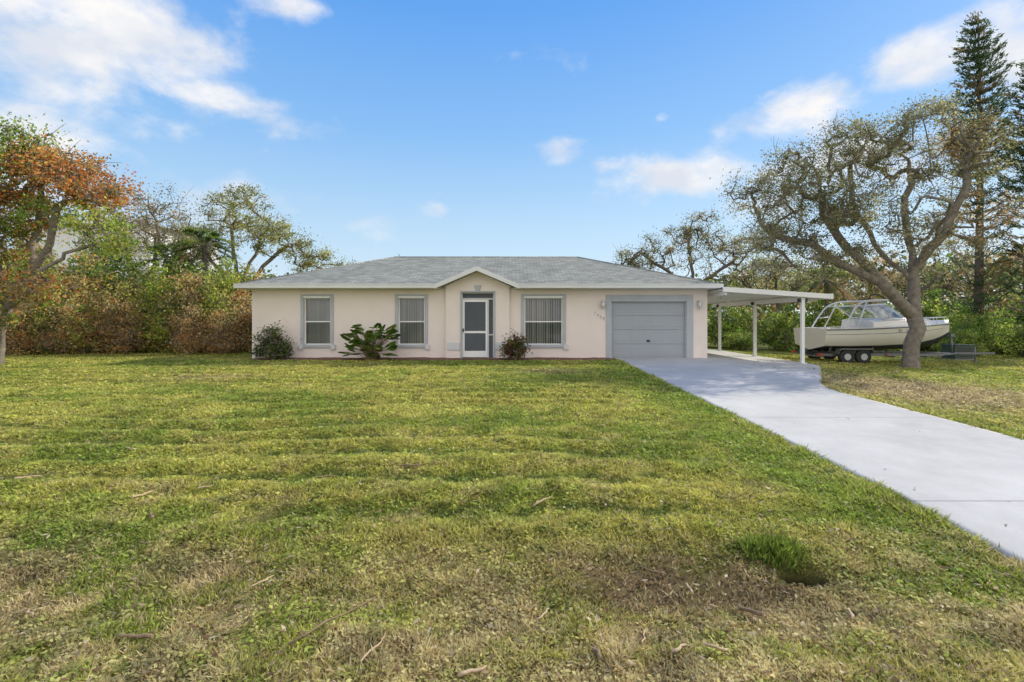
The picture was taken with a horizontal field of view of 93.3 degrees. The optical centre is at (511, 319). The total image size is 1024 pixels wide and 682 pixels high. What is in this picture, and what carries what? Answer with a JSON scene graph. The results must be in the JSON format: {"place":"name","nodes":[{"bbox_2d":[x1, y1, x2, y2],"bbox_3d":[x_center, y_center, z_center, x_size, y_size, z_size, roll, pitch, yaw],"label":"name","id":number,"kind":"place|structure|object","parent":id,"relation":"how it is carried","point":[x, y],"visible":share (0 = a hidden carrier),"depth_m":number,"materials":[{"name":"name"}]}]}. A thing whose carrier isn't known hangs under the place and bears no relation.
{"place":"outdoors","nodes":[
{"label":"outdoors","id":0,"kind":"place"},
{"bbox_2d":[0,331,1023,681],"bbox_3d":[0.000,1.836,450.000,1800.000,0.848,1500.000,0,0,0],"label":"lawn ground","id":1,"kind":"structure","parent":0,"point":[812,577],"depth_m":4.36,"materials":[{"name":"green plant"}]},
{"bbox_2d":[1,301,52,355],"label":"hedge shrub","id":2,"kind":"object","parent":1,"relation":"on","point":[9,337],"visible":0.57,"depth_m":19.45,"materials":[{"name":"brown plant"}]},
{"bbox_2d":[14,475,41,478],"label":"fallen stick","id":3,"kind":"object","parent":1,"relation":"on","point":[22,477],"visible":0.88,"depth_m":5.18,"materials":[{"name":"beige wood"}]},
{"bbox_2d":[24,609,33,614],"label":"fallen stick","id":4,"kind":"object","parent":1,"relation":"on","point":[28,612],"visible":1,"depth_m":2.98,"materials":[{"name":"beige wood"}]},
{"bbox_2d":[0,243,77,352],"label":"hedge shrub","id":5,"kind":"object","parent":1,"relation":"on","point":[14,268],"visible":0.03,"depth_m":20.41,"materials":[{"name":"green plant"}]},
{"bbox_2d":[2,255,85,342],"bbox_3d":[-23.060,-1.106,23.365,4.164,5.200,4.062,0,0,12],"label":"hedge shrub","id":6,"kind":"object","parent":1,"relation":"on","point":[55,268],"visible":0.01,"depth_m":23.80,"materials":[{"name":"green plant"}]},
{"bbox_2d":[17,270,80,353],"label":"hedge shrub","id":7,"kind":"object","parent":1,"relation":"on","point":[37,313],"visible":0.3,"depth_m":19.91,"materials":[{"name":"green plant"}]},
{"bbox_2d":[8,303,104,354],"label":"hedge shrub","id":8,"kind":"object","parent":1,"relation":"on","point":[49,342],"visible":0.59,"depth_m":19.59,"materials":[{"name":"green plant"}]},
{"bbox_2d":[28,246,118,351],"bbox_3d":[-19.457,-0.759,21.918,3.640,5.302,3.786,0,0,-19],"label":"hedge shrub","id":9,"kind":"object","parent":1,"relation":"on","point":[83,265],"visible":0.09,"depth_m":21.51,"materials":[{"name":"green plant"}]},
{"bbox_2d":[0,112,160,363],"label":"flowering tree","id":10,"kind":"object","parent":1,"relation":"on","point":[36,160],"visible":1,"depth_m":15.37,"materials":[{"name":"orange plant"}]},
{"bbox_2d":[46,288,115,353],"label":"hedge shrub","id":11,"kind":"object","parent":1,"relation":"on","point":[75,335],"visible":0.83,"depth_m":19.65,"materials":[{"name":"green plant"}]},
{"bbox_2d":[60,224,140,299],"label":"hedge shrub","id":12,"kind":"object","parent":1,"relation":"on","point":[121,258],"visible":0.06,"depth_m":23.77,"materials":[{"name":"green plant"}]},
{"bbox_2d":[61,251,143,350],"bbox_3d":[-18.731,-0.895,22.034,3.724,4.766,3.817,0,0,3],"label":"hedge shrub","id":13,"kind":"object","parent":1,"relation":"on","point":[108,281],"visible":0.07,"depth_m":21.44,"materials":[{"name":"green plant"}]},
{"bbox_2d":[62,269,154,352],"bbox_3d":[-17.093,-0.203,20.948,3.441,3.948,3.309,0,0,33],"label":"hedge shrub","id":14,"kind":"object","parent":1,"relation":"on","point":[108,296],"visible":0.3,"depth_m":20.62,"materials":[{"name":"green plant"}]},
{"bbox_2d":[13,217,225,290],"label":"neighbour house","id":15,"kind":"structure","parent":1,"relation":"on","point":[59,243],"depth_m":34.00,"materials":[{"name":"white paint"}]},
{"bbox_2d":[79,298,165,354],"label":"hedge shrub","id":16,"kind":"object","parent":1,"relation":"on","point":[125,344],"visible":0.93,"depth_m":19.88,"materials":[{"name":"brown plant"}]},
{"bbox_2d":[94,258,173,350],"bbox_3d":[-17.073,-0.654,22.194,4.409,4.590,3.722,0,0,17],"label":"hedge shrub","id":17,"kind":"object","parent":1,"relation":"on","point":[139,276],"visible":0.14,"depth_m":21.86,"materials":[{"name":"green plant"}]},
{"bbox_2d":[115,633,153,638],"bbox_3d":[-2.149,1.796,2.748,0.230,0.025,0.035,0,0,0],"label":"fallen stick","id":18,"kind":"object","parent":1,"relation":"on","point":[144,635],"visible":0.98,"depth_m":2.74,"materials":[{"name":"brown wood"}]},
{"bbox_2d":[131,491,151,497],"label":"fallen stick","id":19,"kind":"object","parent":1,"relation":"on","point":[134,496],"visible":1,"depth_m":4.68,"materials":[{"name":"beige wood"}]},
{"bbox_2d":[79,180,217,290],"bbox_3d":[-20.026,-3.152,27.029,7.841,9.180,4.943,0,0,0],"label":"sparse tree","id":20,"kind":"object","parent":1,"relation":"on","point":[157,236],"visible":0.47,"depth_m":26.82,"materials":[{"name":"green plant"}]},
{"bbox_2d":[110,263,190,352],"bbox_3d":[-15.314,-0.484,21.196,3.674,4.214,3.102,0,0,0],"label":"hedge shrub","id":21,"kind":"object","parent":1,"relation":"on","point":[158,288],"visible":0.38,"depth_m":20.89,"materials":[{"name":"green plant"}]},
{"bbox_2d":[125,243,201,284],"bbox_3d":[-17.357,-1.241,24.183,3.200,5.330,3.376,0,0,36],"label":"palm tree","id":22,"kind":"object","parent":1,"relation":"on","point":[152,249],"visible":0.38,"depth_m":23.85,"materials":[{"name":"green plant"}]},
{"bbox_2d":[132,294,195,352],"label":"hedge shrub","id":23,"kind":"object","parent":1,"relation":"on","point":[157,320],"visible":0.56,"depth_m":20.38,"materials":[{"name":"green plant"}]},
{"bbox_2d":[127,240,202,316],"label":"hedge shrub","id":24,"kind":"object","parent":1,"relation":"on","point":[170,269],"visible":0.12,"depth_m":22.19,"materials":[{"name":"green plant"}]},
{"bbox_2d":[159,268,203,340],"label":"hedge shrub","id":25,"kind":"object","parent":1,"relation":"on","point":[186,269],"visible":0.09,"depth_m":21.14,"materials":[{"name":"green plant"}]},
{"bbox_2d":[139,268,226,352],"bbox_3d":[-14.015,-0.391,21.160,3.499,3.685,3.357,0,0,-1],"label":"hedge shrub","id":26,"kind":"object","parent":1,"relation":"on","point":[190,279],"visible":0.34,"depth_m":20.55,"materials":[{"name":"green plant"}]},
{"bbox_2d":[165,302,212,354],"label":"hedge shrub","id":27,"kind":"object","parent":1,"relation":"on","point":[190,344],"visible":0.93,"depth_m":19.75,"materials":[{"name":"brown plant"}]},
{"bbox_2d":[158,226,243,348],"bbox_3d":[-15.016,-1.532,23.725,3.619,5.911,3.376,0,0,0],"label":"palm tree","id":28,"kind":"object","parent":1,"relation":"on","point":[213,237],"visible":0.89,"depth_m":23.46,"materials":[{"name":"green plant"}]},
{"bbox_2d":[173,258,250,350],"bbox_3d":[-13.626,-0.833,21.880,3.470,4.638,3.385,0,0,0],"label":"hedge shrub","id":29,"kind":"object","parent":1,"relation":"on","point":[208,271],"visible":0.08,"depth_m":21.61,"materials":[{"name":"green plant"}]},
{"bbox_2d":[191,255,251,352],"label":"hedge shrub","id":30,"kind":"object","parent":1,"relation":"on","point":[229,280],"visible":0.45,"depth_m":20.67,"materials":[{"name":"green plant"}]},
{"bbox_2d":[195,308,251,353],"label":"hedge shrub","id":31,"kind":"object","parent":1,"relation":"on","point":[221,347],"visible":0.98,"depth_m":19.77,"materials":[{"name":"brown plant"}]},
{"bbox_2d":[196,290,251,352],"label":"hedge shrub","id":32,"kind":"object","parent":1,"relation":"on","point":[239,334],"visible":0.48,"depth_m":20.61,"materials":[{"name":"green plant"}]},
{"bbox_2d":[206,261,276,350],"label":"hedge shrub","id":33,"kind":"object","parent":1,"relation":"on","point":[251,269],"visible":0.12,"depth_m":21.82,"materials":[{"name":"green plant"}]},
{"bbox_2d":[238,310,251,346],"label":"hedge shrub","id":34,"kind":"object","parent":1,"relation":"on","point":[246,329],"visible":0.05,"depth_m":20.78,"materials":[{"name":"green plant"}]},
{"bbox_2d":[164,180,342,281],"bbox_3d":[-13.752,-3.020,25.951,8.878,8.914,4.896,0,0,0],"label":"sparse tree","id":35,"kind":"object","parent":1,"relation":"on","point":[235,225],"visible":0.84,"depth_m":25.68,"materials":[{"name":"green plant"}]},
{"bbox_2d":[235,266,279,348],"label":"hedge shrub","id":36,"kind":"object","parent":1,"relation":"on","point":[249,297],"visible":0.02,"depth_m":22.15,"materials":[{"name":"green plant"}]},
{"bbox_2d":[250,575,273,586],"bbox_3d":[-1.699,1.781,3.303,0.030,0.020,0.184,0,0,27],"label":"fallen stick","id":37,"kind":"object","parent":1,"relation":"on","point":[260,581],"visible":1,"depth_m":3.27,"materials":[{"name":"beige wood"}]},
{"bbox_2d":[245,318,300,359],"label":"foundation shrub","id":38,"kind":"object","parent":1,"relation":"on","point":[271,344],"visible":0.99,"depth_m":17.10,"materials":[{"name":"green plant"}]},
{"bbox_2d":[289,255,358,272],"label":"sparse tree","id":39,"kind":"object","parent":1,"relation":"on","point":[320,266],"visible":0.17,"depth_m":29.77,"materials":[{"name":"green plant"}]},
{"bbox_2d":[288,596,376,644],"bbox_3d":[-1.046,1.786,2.903,0.023,0.058,0.633,0,0,33],"label":"fallen stick","id":40,"kind":"object","parent":1,"relation":"on","point":[307,633],"visible":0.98,"depth_m":2.81,"materials":[{"name":"brown wood"}]},
{"bbox_2d":[360,633,385,662],"bbox_3d":[-0.751,1.772,2.617,0.025,0.034,0.262,0,0,15],"label":"fallen stick","id":41,"kind":"object","parent":1,"relation":"on","point":[364,656],"visible":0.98,"depth_m":2.60,"materials":[{"name":"beige wood"}]},
{"bbox_2d":[397,464,421,465],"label":"fallen stick","id":42,"kind":"object","parent":1,"relation":"on","point":[410,465],"visible":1,"depth_m":5.59,"materials":[{"name":"brown wood"}]},
{"bbox_2d":[248,357,613,359],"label":"mulch ground","id":43,"kind":"structure","parent":1,"relation":"on","point":[429,358],"depth_m":17.29,"materials":[{"name":"brown wood"}]},
{"bbox_2d":[338,323,400,359],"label":"philodendron plant","id":44,"kind":"object","parent":43,"relation":"on","point":[369,350],"visible":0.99,"depth_m":16.92,"materials":[{"name":"green plant"}]},
{"bbox_2d":[497,328,532,359],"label":"croton shrub","id":45,"kind":"object","parent":43,"relation":"on","point":[515,349],"visible":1,"depth_m":16.89,"materials":[{"name":"red plant"}]},
{"bbox_2d":[458,665,486,676],"bbox_3d":[-0.199,1.779,2.453,0.156,0.021,0.030,0,0,-22],"label":"fallen stick","id":46,"kind":"object","parent":1,"relation":"on","point":[466,672],"visible":1,"depth_m":2.45,"materials":[{"name":"beige wood"}]},
{"bbox_2d":[233,256,723,359],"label":"house","id":47,"kind":"structure","parent":1,"relation":"on","point":[480,306],"depth_m":17.80,"materials":[{"name":"beige paint"}]},
{"bbox_2d":[298,294,334,349],"bbox_3d":[-7.170,0.070,17.957,1.350,2.040,0.465,0,0,0],"label":"window","id":48,"kind":"structure","parent":47,"relation":"in","point":[319,308],"depth_m":18.01,"materials":[{"name":"white paint"}]},
{"bbox_2d":[395,294,429,349],"bbox_3d":[-3.700,0.070,17.957,1.350,2.040,0.465,0,0,0],"label":"window","id":49,"kind":"structure","parent":47,"relation":"in","point":[413,308],"depth_m":18.02,"materials":[{"name":"white paint"}]},
{"bbox_2d":[463,300,487,356],"bbox_3d":[-1.355,0.315,17.755,0.910,2.110,0.090,0,0,0],"label":"screen door","id":50,"kind":"structure","parent":47,"relation":"in","point":[475,312],"depth_m":17.78,"materials":[{"name":"white paint"}]},
{"bbox_2d":[521,294,567,349],"bbox_3d":[1.160,0.070,17.957,1.790,2.040,0.465,0,0,0],"label":"window","id":51,"kind":"structure","parent":47,"relation":"in","point":[543,316],"depth_m":18.03,"materials":[{"name":"white paint"}]},
{"bbox_2d":[612,302,684,357],"bbox_3d":[5.040,0.395,17.920,2.760,2.150,0.100,0,0,0],"label":"garage door","id":52,"kind":"structure","parent":47,"relation":"in","point":[639,329],"depth_m":17.90,"materials":[{"name":"grey metal"}]},
{"bbox_2d":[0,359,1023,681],"bbox_3d":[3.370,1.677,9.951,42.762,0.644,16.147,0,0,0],"label":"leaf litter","id":53,"kind":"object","parent":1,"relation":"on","point":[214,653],"visible":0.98,"depth_m":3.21,"materials":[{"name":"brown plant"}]},
{"bbox_2d":[533,496,551,505],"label":"fallen stick","id":54,"kind":"object","parent":1,"relation":"on","point":[536,503],"visible":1,"depth_m":4.58,"materials":[{"name":"beige wood"}]},
{"bbox_2d":[537,608,548,619],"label":"fallen stick","id":55,"kind":"object","parent":1,"relation":"on","point":[543,614],"visible":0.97,"depth_m":2.98,"materials":[{"name":"beige wood"}]},
{"bbox_2d":[591,643,602,660],"bbox_3d":[0.453,1.782,2.599,0.037,0.029,0.122,0,0,-19],"label":"fallen stick","id":56,"kind":"object","parent":1,"relation":"on","point":[594,649],"visible":1,"depth_m":2.59,"materials":[{"name":"brown wood"}]},
{"bbox_2d":[197,246,1023,336],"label":"distant wood","id":57,"kind":"object","parent":1,"relation":"on","point":[762,307],"visible":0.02,"depth_m":39.18,"materials":[{"name":"green plant"}]},
{"bbox_2d":[637,566,666,573],"bbox_3d":[1.008,1.811,3.497,0.210,0.023,0.031,0,0,21],"label":"fallen stick","id":58,"kind":"object","parent":1,"relation":"on","point":[652,570],"visible":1,"depth_m":3.49,"materials":[{"name":"wood"}]},
{"bbox_2d":[671,643,685,652],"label":"fallen stick","id":59,"kind":"object","parent":1,"relation":"on","point":[678,649],"visible":0.97,"depth_m":2.58,"materials":[{"name":"beige wood"}]},
{"bbox_2d":[685,582,693,593],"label":"fallen stick","id":60,"kind":"object","parent":1,"relation":"on","point":[690,588],"visible":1,"depth_m":3.28,"materials":[{"name":"beige wood"}]},
{"bbox_2d":[612,206,780,285],"bbox_3d":[11.581,-2.736,31.224,11.343,8.740,5.087,0,0,0],"label":"oak tree","id":61,"kind":"object","parent":1,"relation":"on","point":[686,232],"visible":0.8,"depth_m":30.80,"materials":[{"name":"green plant"}]},
{"bbox_2d":[707,314,724,346],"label":"garden shrub","id":62,"kind":"object","parent":1,"relation":"on","point":[711,336],"visible":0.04,"depth_m":27.51,"materials":[{"name":"green plant"}]},
{"bbox_2d":[705,644,727,651],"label":"fallen stick","id":63,"kind":"object","parent":1,"relation":"on","point":[720,648],"visible":1,"depth_m":2.59,"materials":[{"name":"beige wood"}]},
{"bbox_2d":[707,306,766,347],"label":"garden shrub","id":64,"kind":"object","parent":1,"relation":"on","point":[731,325],"visible":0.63,"depth_m":28.31,"materials":[{"name":"green plant"}]},
{"bbox_2d":[717,329,766,350],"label":"garden shrub","id":65,"kind":"object","parent":1,"relation":"on","point":[735,341],"visible":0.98,"depth_m":26.20,"materials":[{"name":"green plant"}]},
{"bbox_2d":[738,605,763,615],"bbox_3d":[1.502,1.829,3.050,0.034,0.052,0.179,0,0,-31],"label":"fallen stick","id":66,"kind":"object","parent":1,"relation":"on","point":[758,613],"visible":1,"depth_m":3.03,"materials":[{"name":"brown wood"}]},
{"bbox_2d":[751,303,815,350],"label":"garden shrub","id":67,"kind":"object","parent":1,"relation":"on","point":[780,332],"visible":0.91,"depth_m":27.48,"materials":[{"name":"green plant"}]},
{"bbox_2d":[714,253,855,345],"bbox_3d":[18.028,-1.451,31.948,9.376,6.453,5.190,0,0,0],"label":"oak tree","id":68,"kind":"object","parent":1,"relation":"on","point":[754,276],"visible":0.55,"depth_m":31.67,"materials":[{"name":"green plant"}]},
{"bbox_2d":[793,266,857,326],"bbox_3d":[17.795,-0.624,27.432,3.259,4.777,3.216,0,0,-44],"label":"palm tree","id":69,"kind":"object","parent":1,"relation":"on","point":[827,289],"visible":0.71,"depth_m":27.10,"materials":[{"name":"green plant"}]},
{"bbox_2d":[794,295,868,327],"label":"garden shrub","id":70,"kind":"object","parent":1,"relation":"on","point":[833,321],"visible":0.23,"depth_m":27.77,"materials":[{"name":"green plant"}]},
{"bbox_2d":[847,608,853,618],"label":"fallen stick","id":71,"kind":"object","parent":1,"relation":"on","point":[851,615],"visible":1,"depth_m":2.97,"materials":[{"name":"beige wood"}]},
{"bbox_2d":[709,84,1023,367],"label":"oak tree","id":72,"kind":"object","parent":1,"relation":"on","point":[833,218],"visible":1,"depth_m":17.20,"materials":[{"name":"green plant"}]},
{"bbox_2d":[867,349,902,350],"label":"garden shrub","id":73,"kind":"object","parent":1,"relation":"on","point":[888,350],"visible":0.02,"depth_m":25.36,"materials":[{"name":"green plant"}]},
{"bbox_2d":[853,302,926,351],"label":"garden shrub","id":74,"kind":"object","parent":1,"relation":"on","point":[867,314],"visible":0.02,"depth_m":27.78,"materials":[{"name":"green plant"}]},
{"bbox_2d":[791,334,994,362],"bbox_3d":[16.120,1.159,20.100,7.860,1.180,2.260,0,0,0],"label":"trailer","id":75,"kind":"object","parent":1,"relation":"on","point":[859,355],"visible":0.7,"depth_m":19.34,"materials":[{"name":"metal"}]},
{"bbox_2d":[793,299,949,349],"bbox_3d":[15.256,0.213,20.100,5.815,2.072,2.458,0,0,0],"label":"boat","id":76,"kind":"object","parent":75,"relation":"on","point":[886,327],"visible":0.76,"depth_m":19.30,"materials":[{"name":"paint"}]},
{"bbox_2d":[820,237,1000,311],"bbox_3d":[26.936,-2.202,32.929,11.351,7.958,5.342,0,0,0],"label":"sparse tree","id":77,"kind":"object","parent":1,"relation":"on","point":[901,279],"visible":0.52,"depth_m":32.76,"materials":[{"name":"green plant"}]},
{"bbox_2d":[894,287,995,350],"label":"garden shrub","id":78,"kind":"object","parent":1,"relation":"on","point":[928,310],"visible":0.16,"depth_m":27.61,"materials":[{"name":"green plant"}]},
{"bbox_2d":[939,344,974,359],"bbox_3d":[19.900,1.450,21.600,0.920,0.720,0.800,0,0,0],"label":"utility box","id":79,"kind":"object","parent":1,"relation":"on","point":[959,347],"visible":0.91,"depth_m":21.25,"materials":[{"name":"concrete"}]},
{"bbox_2d":[929,324,990,356],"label":"garden shrub","id":80,"kind":"object","parent":1,"relation":"on","point":[966,337],"visible":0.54,"depth_m":23.09,"materials":[{"name":"green plant"}]},
{"bbox_2d":[940,305,1013,354],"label":"garden shrub","id":81,"kind":"object","parent":1,"relation":"on","point":[970,322],"visible":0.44,"depth_m":23.64,"materials":[{"name":"green plant"}]},
{"bbox_2d":[937,297,1021,332],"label":"garden shrub","id":82,"kind":"object","parent":1,"relation":"on","point":[996,319],"visible":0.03,"depth_m":27.98,"materials":[{"name":"green plant"}]},
{"bbox_2d":[936,11,1022,322],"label":"norfolk pine tree","id":83,"kind":"object","parent":1,"relation":"on","point":[979,295],"visible":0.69,"depth_m":24.68,"materials":[{"name":"green plant"}]},
{"bbox_2d":[980,244,1023,356],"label":"palm tree","id":84,"kind":"object","parent":1,"relation":"on","point":[1016,247],"visible":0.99,"depth_m":22.98,"materials":[{"name":"green plant"}]},
{"bbox_2d":[984,278,1023,330],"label":"garden shrub","id":85,"kind":"object","parent":1,"relation":"on","point":[1020,317],"visible":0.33,"depth_m":28.52,"materials":[{"name":"green plant"}]},
{"bbox_2d":[986,316,1023,353],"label":"garden shrub","id":86,"kind":"object","parent":1,"relation":"on","point":[1006,335],"visible":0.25,"depth_m":25.22,"materials":[{"name":"green plant"}]},
{"bbox_2d":[991,59,1023,313],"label":"norfolk pine tree","id":87,"kind":"object","parent":1,"relation":"on","point":[1019,188],"visible":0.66,"depth_m":24.51,"materials":[{"name":"green plant"}]},
{"bbox_2d":[1000,326,1023,356],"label":"garden shrub","id":88,"kind":"object","parent":1,"relation":"on","point":[1019,335],"visible":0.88,"depth_m":23.26,"materials":[{"name":"green plant"}]},
{"bbox_2d":[0,0,1023,319],"label":"sky","id":89,"kind":"structure","parent":0,"point":[381,128],"materials":[{"name":"blue"}]},
{"bbox_2d":[707,349,795,361],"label":"carport pavement","id":90,"kind":"structure","parent":0,"point":[721,354],"depth_m":19.59,"materials":[{"name":"concrete"}]},
{"bbox_2d":[707,287,833,363],"bbox_3d":[9.325,0.199,20.825,3.850,2.718,7.810,0,0,0],"label":"carport","id":91,"kind":"object","parent":90,"relation":"on","point":[726,296],"visible":0.68,"depth_m":18.12,"materials":[{"name":"white metal"}]},
{"bbox_2d":[615,358,1023,565],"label":"driveway","id":92,"kind":"structure","parent":0,"point":[971,478],"depth_m":6.75,"materials":[{"name":"concrete"}]}
]}

